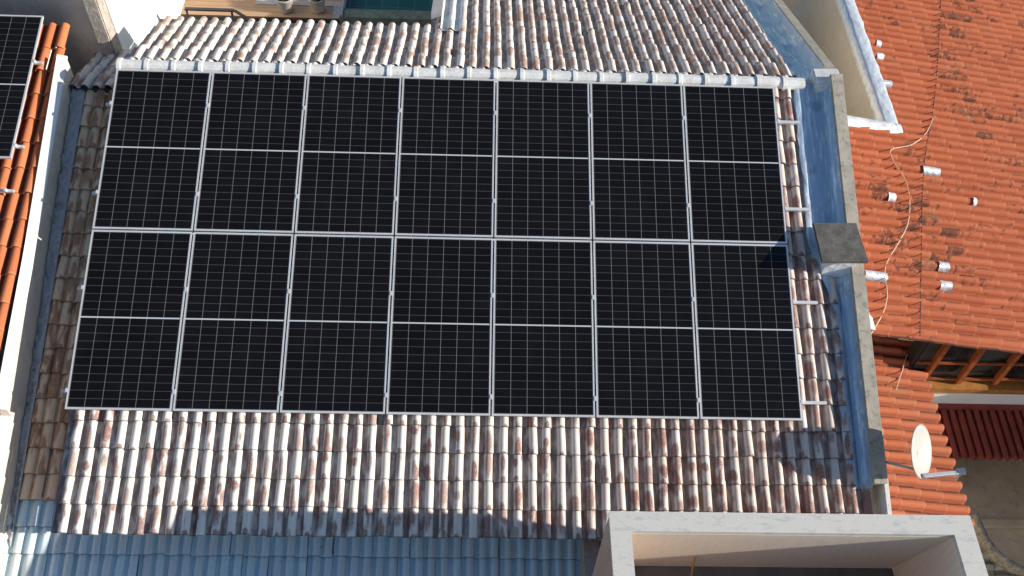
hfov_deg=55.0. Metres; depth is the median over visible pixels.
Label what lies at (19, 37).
solar panel
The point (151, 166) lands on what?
solar panel
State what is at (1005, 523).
patio step
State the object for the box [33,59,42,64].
mounting rail
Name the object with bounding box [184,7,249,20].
handrail
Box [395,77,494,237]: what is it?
solar panel
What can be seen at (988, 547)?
curved wall
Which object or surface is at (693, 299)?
mounting rail
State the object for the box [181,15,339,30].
terrace wall
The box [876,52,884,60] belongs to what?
foil patch
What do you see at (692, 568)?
hanging cord
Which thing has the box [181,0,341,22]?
deck
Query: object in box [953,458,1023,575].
patio
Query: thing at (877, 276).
foil patch
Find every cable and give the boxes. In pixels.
[871,118,932,333]
[896,354,907,390]
[920,0,940,332]
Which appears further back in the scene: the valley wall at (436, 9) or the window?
the valley wall at (436, 9)
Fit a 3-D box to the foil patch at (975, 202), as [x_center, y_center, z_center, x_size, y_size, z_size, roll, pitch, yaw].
[7.198,-1.361,15.322,0.073,0.114,0.167,1,53,-2]
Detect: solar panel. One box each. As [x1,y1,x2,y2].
[0,15,43,158]
[65,230,192,410]
[92,69,211,230]
[173,232,293,412]
[194,72,306,233]
[280,234,393,413]
[295,74,400,235]
[386,236,492,415]
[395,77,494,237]
[492,238,594,417]
[494,79,591,239]
[590,82,689,241]
[593,241,698,418]
[683,84,786,243]
[691,243,801,420]
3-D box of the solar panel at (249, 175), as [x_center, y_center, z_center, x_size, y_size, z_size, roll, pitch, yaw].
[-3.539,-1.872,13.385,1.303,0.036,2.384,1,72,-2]
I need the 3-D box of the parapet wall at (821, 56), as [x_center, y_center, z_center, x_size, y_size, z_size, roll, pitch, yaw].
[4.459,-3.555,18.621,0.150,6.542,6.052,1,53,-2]
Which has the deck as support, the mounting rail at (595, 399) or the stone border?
the stone border
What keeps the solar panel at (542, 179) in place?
attached to the mounting rail at (688, 204)
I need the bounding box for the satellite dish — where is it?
[885,424,965,478]
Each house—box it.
[0,0,184,76]
[0,0,872,575]
[0,22,69,372]
[792,0,1023,526]
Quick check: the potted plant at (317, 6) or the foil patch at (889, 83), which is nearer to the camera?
the foil patch at (889, 83)
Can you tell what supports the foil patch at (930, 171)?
on the orange roof house at (958, 394)
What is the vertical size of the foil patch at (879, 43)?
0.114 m
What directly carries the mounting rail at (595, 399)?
attached to the tiled house at (118, 492)
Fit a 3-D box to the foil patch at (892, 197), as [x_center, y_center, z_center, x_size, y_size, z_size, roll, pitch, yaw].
[5.774,-1.397,14.960,0.135,0.121,0.166,1,53,-2]
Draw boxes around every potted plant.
[276,0,292,13]
[308,0,324,13]
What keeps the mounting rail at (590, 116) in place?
attached to the tiled house at (118, 492)
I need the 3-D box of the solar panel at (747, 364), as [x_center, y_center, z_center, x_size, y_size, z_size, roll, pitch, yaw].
[3.051,0.542,12.859,1.303,0.035,2.384,1,72,-2]
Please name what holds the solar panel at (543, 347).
attached to the mounting rail at (595, 399)
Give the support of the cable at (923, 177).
on the orange roof house at (958, 394)
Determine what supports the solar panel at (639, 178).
attached to the mounting rail at (688, 204)
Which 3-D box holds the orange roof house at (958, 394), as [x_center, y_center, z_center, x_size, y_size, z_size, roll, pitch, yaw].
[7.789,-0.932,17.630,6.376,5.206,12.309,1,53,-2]
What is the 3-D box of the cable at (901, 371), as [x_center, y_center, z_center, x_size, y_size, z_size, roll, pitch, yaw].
[5.733,1.078,14.312,0.046,0.143,1.210,26,56,16]
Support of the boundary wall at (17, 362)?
on the ground
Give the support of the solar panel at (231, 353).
on the mounting rail at (595, 399)
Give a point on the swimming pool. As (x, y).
(387, 12)
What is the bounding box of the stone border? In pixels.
[255,0,341,18]
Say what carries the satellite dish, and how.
attached to the parapet wall at (880, 496)
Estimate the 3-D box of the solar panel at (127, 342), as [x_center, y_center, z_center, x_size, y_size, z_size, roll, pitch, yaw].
[-4.881,0.384,12.584,1.303,0.035,2.384,1,72,-2]
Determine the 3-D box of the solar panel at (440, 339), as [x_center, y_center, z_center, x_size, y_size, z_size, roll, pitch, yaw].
[-0.915,0.463,12.721,1.303,0.035,2.384,1,72,-2]
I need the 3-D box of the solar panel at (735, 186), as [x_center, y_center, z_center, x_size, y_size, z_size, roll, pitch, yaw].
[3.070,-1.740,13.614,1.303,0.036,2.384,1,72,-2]
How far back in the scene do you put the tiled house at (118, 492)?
12.52 m
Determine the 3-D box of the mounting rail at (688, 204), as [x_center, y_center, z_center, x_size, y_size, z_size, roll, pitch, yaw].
[-0.764,-1.150,13.306,9.699,0.157,0.086,1,53,-2]
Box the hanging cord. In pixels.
[690,558,694,575]
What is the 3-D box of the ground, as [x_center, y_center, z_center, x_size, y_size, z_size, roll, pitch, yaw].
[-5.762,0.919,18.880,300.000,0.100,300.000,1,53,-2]
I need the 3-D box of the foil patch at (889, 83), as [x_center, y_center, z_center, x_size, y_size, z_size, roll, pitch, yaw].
[6.366,-3.486,16.718,0.199,0.131,0.170,1,53,-2]
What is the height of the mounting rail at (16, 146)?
0.088 m
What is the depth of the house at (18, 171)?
13.63 m
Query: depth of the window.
14.36 m
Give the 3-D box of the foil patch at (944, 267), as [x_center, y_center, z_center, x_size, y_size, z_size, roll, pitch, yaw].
[6.263,-0.322,14.276,0.176,0.124,0.166,1,53,-2]
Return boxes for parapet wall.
[773,0,833,68]
[828,74,891,513]
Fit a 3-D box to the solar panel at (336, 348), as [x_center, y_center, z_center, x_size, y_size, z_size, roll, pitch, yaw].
[-2.237,0.437,12.675,1.303,0.035,2.384,1,72,-2]
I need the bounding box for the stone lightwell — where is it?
[580,511,987,575]
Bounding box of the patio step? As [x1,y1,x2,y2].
[981,519,1023,528]
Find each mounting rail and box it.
[0,187,14,192]
[14,143,24,148]
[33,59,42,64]
[61,388,826,404]
[77,285,817,304]
[92,190,809,211]
[106,101,799,124]
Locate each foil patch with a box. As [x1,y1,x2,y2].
[864,270,887,282]
[875,40,881,47]
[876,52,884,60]
[883,79,892,87]
[887,192,896,201]
[921,166,940,176]
[935,261,949,272]
[938,280,952,291]
[971,197,976,206]
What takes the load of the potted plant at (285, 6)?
on the deck
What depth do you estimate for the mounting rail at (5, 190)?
13.36 m
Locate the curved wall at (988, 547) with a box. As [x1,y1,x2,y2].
[971,514,1023,575]
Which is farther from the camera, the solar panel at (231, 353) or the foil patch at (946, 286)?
the foil patch at (946, 286)
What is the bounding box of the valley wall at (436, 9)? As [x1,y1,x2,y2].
[431,0,443,23]
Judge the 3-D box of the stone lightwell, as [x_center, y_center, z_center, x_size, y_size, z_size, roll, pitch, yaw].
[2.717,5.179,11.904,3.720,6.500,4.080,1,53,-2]
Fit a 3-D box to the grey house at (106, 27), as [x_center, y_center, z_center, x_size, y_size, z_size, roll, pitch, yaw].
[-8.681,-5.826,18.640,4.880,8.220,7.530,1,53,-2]
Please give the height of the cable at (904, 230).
0.421 m
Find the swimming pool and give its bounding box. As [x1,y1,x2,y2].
[340,0,432,33]
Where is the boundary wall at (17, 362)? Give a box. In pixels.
[0,54,73,569]
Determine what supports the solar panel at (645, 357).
attached to the mounting rail at (595, 399)
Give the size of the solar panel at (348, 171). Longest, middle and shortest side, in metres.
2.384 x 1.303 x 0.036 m
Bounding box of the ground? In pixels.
[340,0,913,340]

